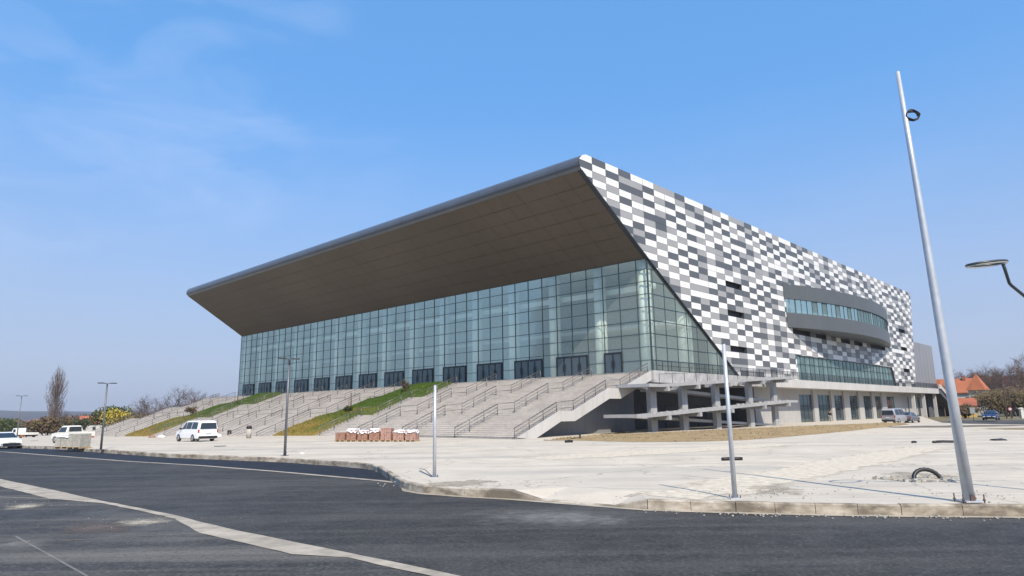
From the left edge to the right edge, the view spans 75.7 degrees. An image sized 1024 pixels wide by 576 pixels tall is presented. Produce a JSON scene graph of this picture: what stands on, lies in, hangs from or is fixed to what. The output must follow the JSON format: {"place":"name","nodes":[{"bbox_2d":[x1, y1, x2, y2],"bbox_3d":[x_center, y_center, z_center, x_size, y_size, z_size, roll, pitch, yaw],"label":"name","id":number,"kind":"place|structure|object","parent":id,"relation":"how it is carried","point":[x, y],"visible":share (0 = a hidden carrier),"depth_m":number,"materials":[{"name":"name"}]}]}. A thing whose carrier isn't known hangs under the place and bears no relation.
{"place":"outdoors","nodes":[
{"label":"outdoors","id":0,"kind":"place"},
{"bbox_2d":[0,410,161,420],"bbox_3d":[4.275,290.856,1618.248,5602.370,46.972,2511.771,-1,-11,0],"label":"hills","id":1,"kind":"structure","parent":0,"point":[27,415],"depth_m":1661.02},
{"bbox_2d":[125,391,280,435],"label":"grass bank","id":2,"kind":"structure","parent":0,"point":[162,429],"depth_m":112.17,"materials":[{"name":"green plant"}]},
{"bbox_2d":[273,381,451,435],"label":"grass bank","id":3,"kind":"structure","parent":0,"point":[305,433],"depth_m":81.09,"materials":[{"name":"green plant"}]},
{"bbox_2d":[0,452,1023,575],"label":"road","id":4,"kind":"structure","parent":0,"point":[463,536],"depth_m":13.06,"materials":[{"name":"grey asphalt"}]},
{"bbox_2d":[0,448,389,480],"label":"parking lane","id":5,"kind":"structure","parent":4,"relation":"attached to","point":[340,471],"depth_m":33.32,"materials":[{"name":"grey asphalt"}]},
{"bbox_2d":[0,432,21,447],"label":"saloon car","id":6,"kind":"object","parent":5,"relation":"on","point":[8,439],"visible":0.98,"depth_m":58.23,"materials":[{"name":"white paint"}]},
{"bbox_2d":[0,487,425,575],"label":"old carriageway","id":7,"kind":"structure","parent":4,"relation":"attached to","point":[187,551],"depth_m":11.73,"materials":[{"name":"grey asphalt"}]},
{"bbox_2d":[0,539,43,548],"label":"dust patch","id":8,"kind":"object","parent":7,"relation":"on","point":[18,543],"visible":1,"depth_m":12.49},
{"bbox_2d":[15,536,87,575],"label":"road joint","id":9,"kind":"object","parent":7,"relation":"on","point":[75,569],"visible":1,"depth_m":11.24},
{"bbox_2d":[67,524,121,531],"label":"dust patch","id":10,"kind":"object","parent":7,"relation":"on","point":[97,527],"visible":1,"depth_m":14.26,"materials":[{"name":"grey sand"}]},
{"bbox_2d":[125,520,157,523],"bbox_3d":[-8.432,5.311,14.981,1.561,0.001,2.400,8,-14,-38],"label":"sand patch","id":11,"kind":"object","parent":7,"relation":"on","point":[140,522],"visible":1,"depth_m":14.89,"materials":[{"name":"beige sand"}]},
{"bbox_2d":[0,479,458,575],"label":"concrete band","id":12,"kind":"object","parent":4,"relation":"on","point":[286,546],"visible":1,"depth_m":12.84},
{"bbox_2d":[0,451,1023,517],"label":"gutter","id":13,"kind":"object","parent":4,"relation":"on","point":[405,490],"visible":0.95,"depth_m":16.52,"materials":[{"name":"concrete"}]},
{"bbox_2d":[495,510,621,524],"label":"dust patch","id":14,"kind":"object","parent":4,"relation":"on","point":[556,517],"visible":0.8,"depth_m":14.68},
{"bbox_2d":[0,0,1023,411],"label":"sky","id":15,"kind":"structure","parent":0,"point":[152,152],"materials":[{"name":"blue"}]},
{"bbox_2d":[6,413,1023,505],"bbox_3d":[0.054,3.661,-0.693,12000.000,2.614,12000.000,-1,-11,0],"label":"ground","id":16,"kind":"structure","parent":0,"point":[978,417],"depth_m":131.48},
{"bbox_2d":[0,417,21,431],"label":"evergreen bush","id":17,"kind":"object","parent":16,"relation":"on","point":[7,425],"visible":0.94,"depth_m":209.90,"materials":[{"name":"green plant"}]},
{"bbox_2d":[25,415,74,435],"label":"bush","id":18,"kind":"object","parent":16,"relation":"on","point":[47,425],"visible":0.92,"depth_m":171.12,"materials":[{"name":"brown plant"}]},
{"bbox_2d":[44,366,67,433],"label":"poplar tree","id":19,"kind":"object","parent":16,"relation":"on","point":[55,398],"visible":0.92,"depth_m":182.84,"materials":[{"name":"brown plant"}]},
{"bbox_2d":[48,403,70,426],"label":"bare tree","id":20,"kind":"object","parent":16,"relation":"on","point":[65,416],"visible":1,"depth_m":170.26,"materials":[{"name":"brown plant"}]},
{"bbox_2d":[66,418,94,428],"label":"evergreen bush","id":21,"kind":"object","parent":16,"relation":"on","point":[84,423],"visible":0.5,"depth_m":204.26,"materials":[{"name":"green plant"}]},
{"bbox_2d":[79,416,105,431],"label":"village house","id":22,"kind":"structure","parent":16,"relation":"on","point":[89,426],"depth_m":246.69,"materials":[{"name":"white tile"}]},
{"bbox_2d":[88,405,133,427],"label":"evergreen bush","id":23,"kind":"object","parent":16,"relation":"on","point":[94,417],"visible":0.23,"depth_m":154.44,"materials":[{"name":"green plant"}]},
{"bbox_2d":[97,408,132,426],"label":"forsythia bush","id":24,"kind":"object","parent":16,"relation":"on","point":[114,415],"visible":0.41,"depth_m":147.37,"materials":[{"name":"yellow plant"}]},
{"bbox_2d":[125,395,156,414],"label":"bare tree","id":25,"kind":"object","parent":16,"relation":"on","point":[144,406],"visible":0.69,"depth_m":192.28,"materials":[{"name":"brown plant"}]},
{"bbox_2d":[154,392,189,411],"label":"bare tree","id":26,"kind":"object","parent":16,"relation":"on","point":[169,403],"visible":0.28,"depth_m":203.14,"materials":[{"name":"brown plant"}]},
{"bbox_2d":[158,384,199,407],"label":"bare tree","id":27,"kind":"object","parent":16,"relation":"on","point":[184,392],"visible":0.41,"depth_m":190.57,"materials":[{"name":"brown plant"}]},
{"bbox_2d":[0,445,1023,515],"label":"kerb","id":28,"kind":"structure","parent":16,"relation":"on","point":[946,509],"depth_m":15.45,"materials":[{"name":"concrete"}]},
{"bbox_2d":[936,376,972,397],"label":"country house","id":29,"kind":"structure","parent":16,"relation":"on","point":[962,383],"depth_m":184.01,"materials":[{"name":"orange tile"}]},
{"bbox_2d":[958,398,977,416],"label":"garden house","id":30,"kind":"structure","parent":16,"relation":"on","point":[969,401],"depth_m":147.38,"materials":[{"name":"red tile"}]},
{"bbox_2d":[959,403,979,417],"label":"bush","id":31,"kind":"object","parent":16,"relation":"on","point":[964,410],"visible":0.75,"depth_m":131.41,"materials":[{"name":"brown plant"}]},
{"bbox_2d":[966,373,988,414],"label":"house","id":32,"kind":"structure","parent":16,"relation":"on","point":[976,382],"depth_m":172.66,"materials":[{"name":"orange tile"}]},
{"bbox_2d":[960,366,1002,388],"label":"bare tree","id":33,"kind":"object","parent":16,"relation":"on","point":[988,383],"visible":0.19,"depth_m":193.62,"materials":[{"name":"brown plant"}]},
{"bbox_2d":[970,389,1009,415],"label":"bush","id":34,"kind":"object","parent":16,"relation":"on","point":[990,401],"visible":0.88,"depth_m":148.14,"materials":[{"name":"brown plant"}]},
{"bbox_2d":[965,386,1021,413],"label":"bush","id":35,"kind":"object","parent":16,"relation":"on","point":[978,394],"visible":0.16,"depth_m":156.62,"materials":[{"name":"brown plant"}]},
{"bbox_2d":[972,362,1021,412],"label":"bare tree","id":36,"kind":"object","parent":16,"relation":"on","point":[982,374],"visible":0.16,"depth_m":204.13,"materials":[{"name":"brown plant"}]},
{"bbox_2d":[977,364,1023,411],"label":"bare tree","id":37,"kind":"object","parent":16,"relation":"on","point":[1007,379],"visible":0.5,"depth_m":184.80,"materials":[{"name":"brown plant"}]},
{"bbox_2d":[986,388,1023,415],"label":"bush","id":38,"kind":"object","parent":16,"relation":"on","point":[1014,403],"visible":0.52,"depth_m":149.28,"materials":[{"name":"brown plant"}]},
{"bbox_2d":[991,384,1023,415],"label":"bush","id":39,"kind":"object","parent":16,"relation":"on","point":[1017,396],"visible":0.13,"depth_m":156.98,"materials":[{"name":"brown plant"}]},
{"bbox_2d":[996,387,1023,411],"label":"bush","id":40,"kind":"object","parent":16,"relation":"on","point":[1017,393],"visible":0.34,"depth_m":149.44,"materials":[{"name":"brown plant"}]},
{"bbox_2d":[1000,353,1023,391],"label":"bare tree","id":41,"kind":"object","parent":16,"relation":"on","point":[1016,372],"visible":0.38,"depth_m":196.26,"materials":[{"name":"brown plant"}]},
{"bbox_2d":[1006,359,1023,381],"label":"bare tree","id":42,"kind":"object","parent":16,"relation":"on","point":[1018,370],"visible":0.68,"depth_m":191.68,"materials":[{"name":"brown plant"}]},
{"bbox_2d":[18,416,1023,503],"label":"paving","id":43,"kind":"structure","parent":0,"point":[997,463],"depth_m":29.36,"materials":[{"name":"concrete"}]},
{"bbox_2d":[12,428,38,436],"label":"flatbed truck","id":44,"kind":"object","parent":43,"relation":"on","point":[21,431],"visible":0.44,"depth_m":137.04,"materials":[{"name":"white paint"}]},
{"bbox_2d":[54,434,68,447],"bbox_3d":[-33.273,11.422,49.272,1.215,1.044,1.061,-2,-11,5],"label":"paver pallet","id":45,"kind":"object","parent":43,"relation":"on","point":[61,440],"visible":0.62,"depth_m":48.83,"materials":[{"name":"grey concrete"}]},
{"bbox_2d":[51,425,94,442],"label":"pickup truck","id":46,"kind":"object","parent":43,"relation":"on","point":[75,429],"visible":0.4,"depth_m":66.36,"materials":[{"name":"white paint"}]},
{"bbox_2d":[66,433,91,448],"bbox_3d":[-31.766,11.235,48.432,1.150,1.056,1.000,-3,-11,12],"label":"paver pallet","id":47,"kind":"object","parent":43,"relation":"on","point":[79,441],"visible":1,"depth_m":48.06,"materials":[{"name":"grey concrete"}]},
{"bbox_2d":[98,382,116,449],"bbox_3d":[-28.494,8.934,46.066,1.223,4.603,0.361,8,-14,-39],"label":"lamp post","id":48,"kind":"object","parent":43,"relation":"on","point":[102,434],"visible":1,"depth_m":46.03,"materials":[{"name":"grey metal"}]},
{"bbox_2d":[85,391,252,436],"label":"grand staircase","id":49,"kind":"structure","parent":43,"relation":"on","point":[126,426],"depth_m":125.32,"materials":[{"name":"concrete"}]},
{"bbox_2d":[176,420,217,441],"bbox_3d":[-28.667,12.970,59.891,4.730,1.835,2.180,-10,-14,39],"label":"minivan","id":50,"kind":"object","parent":43,"relation":"on","point":[193,431],"visible":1,"depth_m":58.63,"materials":[{"name":"white paint"}]},
{"bbox_2d":[246,426,251,437],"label":"litter bin","id":51,"kind":"object","parent":43,"relation":"on","point":[248,431],"visible":0.87,"depth_m":67.44,"materials":[{"name":"beige plastic"}]},
{"bbox_2d":[149,381,401,435],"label":"grand staircase","id":52,"kind":"structure","parent":43,"relation":"on","point":[266,417],"depth_m":97.69,"materials":[{"name":"concrete"}]},
{"bbox_2d":[278,357,299,455],"bbox_3d":[-12.251,6.441,35.908,1.223,5.253,0.361,8,-14,-39],"label":"lamp post","id":53,"kind":"object","parent":43,"relation":"on","point":[286,424],"visible":0.99,"depth_m":35.86,"materials":[{"name":"grey metal"}]},
{"bbox_2d":[335,432,346,441],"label":"paver pallet","id":54,"kind":"object","parent":43,"relation":"on","point":[340,437],"visible":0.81,"depth_m":53.76,"materials":[{"name":"red brick"}]},
{"bbox_2d":[346,428,360,441],"bbox_3d":[-12.943,11.992,53.861,0.978,1.043,1.009,-3,-11,12],"label":"paver pallet","id":55,"kind":"object","parent":43,"relation":"on","point":[351,435],"visible":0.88,"depth_m":53.45,"materials":[{"name":"red brick"}]},
{"bbox_2d":[357,430,368,441],"bbox_3d":[-11.949,11.974,53.513,0.978,0.921,1.009,-3,-11,12],"label":"paver pallet","id":56,"kind":"object","parent":43,"relation":"on","point":[363,435],"visible":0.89,"depth_m":53.11,"materials":[{"name":"red brick"}]},
{"bbox_2d":[368,428,380,441],"bbox_3d":[-11.004,11.841,53.202,0.978,1.040,1.010,-1,-11,3],"label":"paver pallet","id":57,"kind":"object","parent":43,"relation":"on","point":[374,434],"visible":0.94,"depth_m":52.78,"materials":[{"name":"red brick"}]},
{"bbox_2d":[380,428,393,441],"bbox_3d":[-10.002,11.754,52.864,0.920,1.056,0.950,-2,-11,6],"label":"paver pallet","id":58,"kind":"object","parent":43,"relation":"on","point":[386,434],"visible":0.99,"depth_m":52.47,"materials":[{"name":"red brick"}]},
{"bbox_2d":[392,430,405,441],"bbox_3d":[-8.947,11.736,52.493,0.978,0.924,1.009,-1,-11,3],"label":"paver pallet","id":59,"kind":"object","parent":43,"relation":"on","point":[399,435],"visible":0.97,"depth_m":52.08,"materials":[{"name":"red brick"}]},
{"bbox_2d":[405,429,419,441],"bbox_3d":[-7.874,11.653,52.129,0.978,0.919,1.010,-3,-11,12],"label":"paver pallet","id":60,"kind":"object","parent":43,"relation":"on","point":[411,435],"visible":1,"depth_m":51.75,"materials":[{"name":"red brick"}]},
{"bbox_2d":[430,385,438,477],"bbox_3d":[-2.625,4.845,22.410,0.280,3.092,0.280,-1,-11,0],"label":"lamp pole","id":61,"kind":"object","parent":43,"relation":"on","point":[434,442],"visible":1,"depth_m":22.32,"materials":[{"name":"metal"}]},
{"bbox_2d":[430,480,496,486],"bbox_3d":[-1.564,5.963,20.122,3.152,0.001,3.000,-7,-12,28],"label":"soil patch","id":62,"kind":"object","parent":43,"relation":"on","point":[458,484],"visible":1,"depth_m":20.16,"materials":[{"name":"beige soil"}]},
{"bbox_2d":[315,363,651,438],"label":"grand staircase","id":63,"kind":"structure","parent":43,"relation":"on","point":[526,408],"depth_m":67.02,"materials":[{"name":"concrete"}]},
{"bbox_2d":[14,471,1019,523],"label":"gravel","id":64,"kind":"structure","parent":43,"relation":"on","point":[935,516],"depth_m":15.49,"materials":[{"name":"grey gravel"}]},
{"bbox_2d":[186,154,949,428],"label":"sports arena","id":65,"kind":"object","parent":43,"relation":"on","point":[572,267],"visible":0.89,"depth_m":95.40,"materials":[{"name":"grey glass"}]},
{"bbox_2d":[242,384,253,395],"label":"entrance door","id":66,"kind":"structure","parent":65,"relation":"in","point":[246,388],"depth_m":139.11,"materials":[{"name":"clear glass"}]},
{"bbox_2d":[258,382,270,392],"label":"entrance door","id":67,"kind":"structure","parent":65,"relation":"in","point":[262,387],"depth_m":134.21,"materials":[{"name":"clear glass"}]},
{"bbox_2d":[275,381,286,392],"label":"entrance door","id":68,"kind":"structure","parent":65,"relation":"in","point":[281,385],"depth_m":129.41,"materials":[{"name":"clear glass"}]},
{"bbox_2d":[294,379,307,392],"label":"entrance door","id":69,"kind":"structure","parent":65,"relation":"in","point":[303,383],"depth_m":124.35,"materials":[{"name":"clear glass"}]},
{"bbox_2d":[313,377,328,390],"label":"entrance door","id":70,"kind":"structure","parent":65,"relation":"in","point":[324,382],"depth_m":119.57,"materials":[{"name":"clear glass"}]},
{"bbox_2d":[335,375,351,389],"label":"entrance door","id":71,"kind":"structure","parent":65,"relation":"in","point":[340,381],"depth_m":114.86,"materials":[{"name":"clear glass"}]},
{"bbox_2d":[358,373,375,388],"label":"entrance door","id":72,"kind":"structure","parent":65,"relation":"in","point":[364,379],"depth_m":110.02,"materials":[{"name":"grey glass"}]},
{"bbox_2d":[384,371,402,386],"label":"entrance door","id":73,"kind":"structure","parent":65,"relation":"in","point":[390,378],"depth_m":105.27,"materials":[{"name":"grey glass"}]},
{"bbox_2d":[412,368,432,383],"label":"entrance door","id":74,"kind":"structure","parent":65,"relation":"in","point":[418,375],"depth_m":100.44,"materials":[{"name":"grey glass"}]},
{"bbox_2d":[443,365,465,382],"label":"entrance door","id":75,"kind":"structure","parent":65,"relation":"in","point":[453,371],"depth_m":95.49,"materials":[{"name":"grey glass"}]},
{"bbox_2d":[477,362,501,380],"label":"entrance door","id":76,"kind":"structure","parent":65,"relation":"in","point":[486,370],"depth_m":90.72,"materials":[{"name":"grey glass"}]},
{"bbox_2d":[514,359,542,378],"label":"entrance door","id":77,"kind":"structure","parent":65,"relation":"in","point":[523,369],"depth_m":85.96,"materials":[{"name":"grey glass"}]},
{"bbox_2d":[556,355,587,376],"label":"entrance door","id":78,"kind":"structure","parent":65,"relation":"in","point":[568,365],"depth_m":81.14,"materials":[{"name":"grey glass"}]},
{"bbox_2d":[604,352,622,373],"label":"entrance door","id":79,"kind":"structure","parent":65,"relation":"in","point":[613,362],"depth_m":77.01,"materials":[{"name":"grey glass"}]},
{"bbox_2d":[634,406,645,428],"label":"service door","id":80,"kind":"structure","parent":65,"relation":"in","point":[639,423],"depth_m":77.48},
{"bbox_2d":[665,406,676,427],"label":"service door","id":81,"kind":"structure","parent":65,"relation":"in","point":[669,424],"depth_m":82.30,"materials":[{"name":"grey metal"}]},
{"bbox_2d":[697,405,707,425],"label":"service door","id":82,"kind":"structure","parent":65,"relation":"in","point":[704,415],"depth_m":88.08,"materials":[{"name":"grey metal"}]},
{"bbox_2d":[799,394,813,421],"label":"ground floor window","id":83,"kind":"structure","parent":65,"relation":"in","point":[806,411],"depth_m":103.20,"materials":[{"name":"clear glass"}]},
{"bbox_2d":[817,395,830,420],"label":"ground floor window","id":84,"kind":"structure","parent":65,"relation":"in","point":[823,400],"depth_m":108.60,"materials":[{"name":"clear glass"}]},
{"bbox_2d":[834,395,843,420],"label":"ground floor window","id":85,"kind":"structure","parent":65,"relation":"in","point":[837,398],"depth_m":113.57,"materials":[{"name":"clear glass"}]},
{"bbox_2d":[849,396,858,419],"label":"ground floor window","id":86,"kind":"structure","parent":65,"relation":"in","point":[853,399],"depth_m":118.99,"materials":[{"name":"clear glass"}]},
{"bbox_2d":[863,396,871,418],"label":"ground floor window","id":87,"kind":"structure","parent":65,"relation":"in","point":[867,403],"depth_m":124.48,"materials":[{"name":"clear glass"}]},
{"bbox_2d":[875,396,881,417],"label":"ground floor window","id":88,"kind":"structure","parent":65,"relation":"in","point":[877,398],"depth_m":129.13,"materials":[{"name":"grey glass"}]},
{"bbox_2d":[887,397,894,407],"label":"ground floor window","id":89,"kind":"structure","parent":65,"relation":"in","point":[890,400],"depth_m":135.24,"materials":[{"name":"grey glass"}]},
{"bbox_2d":[517,487,646,504],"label":"dropped kerb ramp","id":90,"kind":"structure","parent":43,"relation":"on","point":[595,495],"depth_m":17.68,"materials":[{"name":"concrete"}]},
{"bbox_2d":[517,443,795,460],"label":"sand track","id":91,"kind":"structure","parent":43,"relation":"on","point":[666,451],"depth_m":34.14,"materials":[{"name":"beige sand"}]},
{"bbox_2d":[604,369,797,431],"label":"access ramp","id":92,"kind":"structure","parent":43,"relation":"on","point":[652,416],"depth_m":72.15,"materials":[{"name":"concrete"}]},
{"bbox_2d":[544,422,907,441],"bbox_3d":[27.761,14.156,66.507,60.144,0.300,13.930,10,-15,-44],"label":"soil strip","id":93,"kind":"object","parent":43,"relation":"on","point":[719,436],"visible":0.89,"depth_m":52.80,"materials":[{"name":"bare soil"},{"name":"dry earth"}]},
{"bbox_2d":[721,343,742,498],"bbox_3d":[5.325,3.221,16.170,0.280,3.732,0.280,-1,-11,0],"label":"lamp pole","id":94,"kind":"object","parent":43,"relation":"on","point":[734,495],"visible":1,"depth_m":16.08,"materials":[{"name":"metal"}]},
{"bbox_2d":[742,484,798,494],"bbox_3d":[6.266,5.454,18.039,4.500,0.001,4.697,1,-11,-10],"label":"soil patch","id":95,"kind":"object","parent":43,"relation":"on","point":[773,487],"visible":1,"depth_m":17.57,"materials":[{"name":"beige soil"}]},
{"bbox_2d":[646,422,903,432],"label":"soil edging","id":96,"kind":"object","parent":43,"relation":"on","point":[745,428],"visible":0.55,"depth_m":71.51,"materials":[{"name":"soil"}]},
{"bbox_2d":[629,446,953,499],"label":"sand track","id":97,"kind":"structure","parent":43,"relation":"on","point":[791,473],"depth_m":21.47,"materials":[{"name":"beige sand"}]},
{"bbox_2d":[881,408,908,422],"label":"van","id":98,"kind":"object","parent":43,"relation":"on","point":[897,415],"visible":0.86,"depth_m":87.40,"materials":[{"name":"silver metal"}]},
{"bbox_2d":[900,412,919,422],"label":"hatchback","id":99,"kind":"object","parent":43,"relation":"on","point":[912,417],"visible":0.59,"depth_m":89.26,"materials":[{"name":"grey paint"}]},
{"bbox_2d":[882,472,954,476],"bbox_3d":[12.664,5.805,20.391,2.961,0.001,4.000,0,-11,-6],"label":"soil patch","id":100,"kind":"object","parent":43,"relation":"on","point":[910,473],"visible":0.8,"depth_m":20.83,"materials":[{"name":"beige soil"}]},
{"bbox_2d":[878,476,947,481],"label":"hole soil","id":101,"kind":"structure","parent":100,"relation":"on","point":[925,477],"depth_m":19.58,"materials":[{"name":"beige soil"}]},
{"bbox_2d":[912,467,942,478],"bbox_3d":[12.254,5.513,19.527,0.914,0.390,0.234,-1,-11,0],"label":"pipe hoop","id":102,"kind":"object","parent":101,"relation":"on","point":[924,469],"visible":0.85,"depth_m":19.52,"materials":[{"name":"black plastic"}]},
{"bbox_2d":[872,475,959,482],"bbox_3d":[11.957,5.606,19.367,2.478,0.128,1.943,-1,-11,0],"label":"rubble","id":103,"kind":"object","parent":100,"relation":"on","point":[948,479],"visible":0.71,"depth_m":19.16,"materials":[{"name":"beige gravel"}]},
{"bbox_2d":[895,71,985,503],"bbox_3d":[10.063,-0.365,15.592,0.532,10.466,0.385,-1,-11,0],"label":"tall pole","id":104,"kind":"object","parent":43,"relation":"on","point":[966,483],"visible":0.98,"depth_m":15.28,"materials":[{"name":"metal"}]},
{"bbox_2d":[906,109,920,120],"bbox_3d":[9.979,-4.302,16.439,0.360,0.315,0.133,-1,-11,0],"label":"cable coil","id":105,"kind":"object","parent":104,"relation":"attached to","point":[917,113],"visible":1,"depth_m":16.40,"materials":[{"name":"black plastic"}]},
{"bbox_2d":[896,425,1023,427],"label":"soil patch","id":106,"kind":"object","parent":43,"relation":"on","point":[927,426],"visible":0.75,"depth_m":70.02,"materials":[{"name":"beige soil"}]},
{"bbox_2d":[965,259,1023,297],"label":"ring lamp","id":107,"kind":"object","parent":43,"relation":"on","point":[989,263],"visible":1,"depth_m":15.67,"materials":[{"name":"grey metal"}]},
{"bbox_2d":[942,420,1023,423],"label":"side road","id":108,"kind":"structure","parent":0,"point":[992,421],"depth_m":98.31,"materials":[{"name":"grey asphalt"}]},
{"bbox_2d":[981,410,999,419],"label":"parked car","id":109,"kind":"object","parent":108,"relation":"on","point":[991,414],"visible":1,"depth_m":98.16,"materials":[{"name":"blue paint"}]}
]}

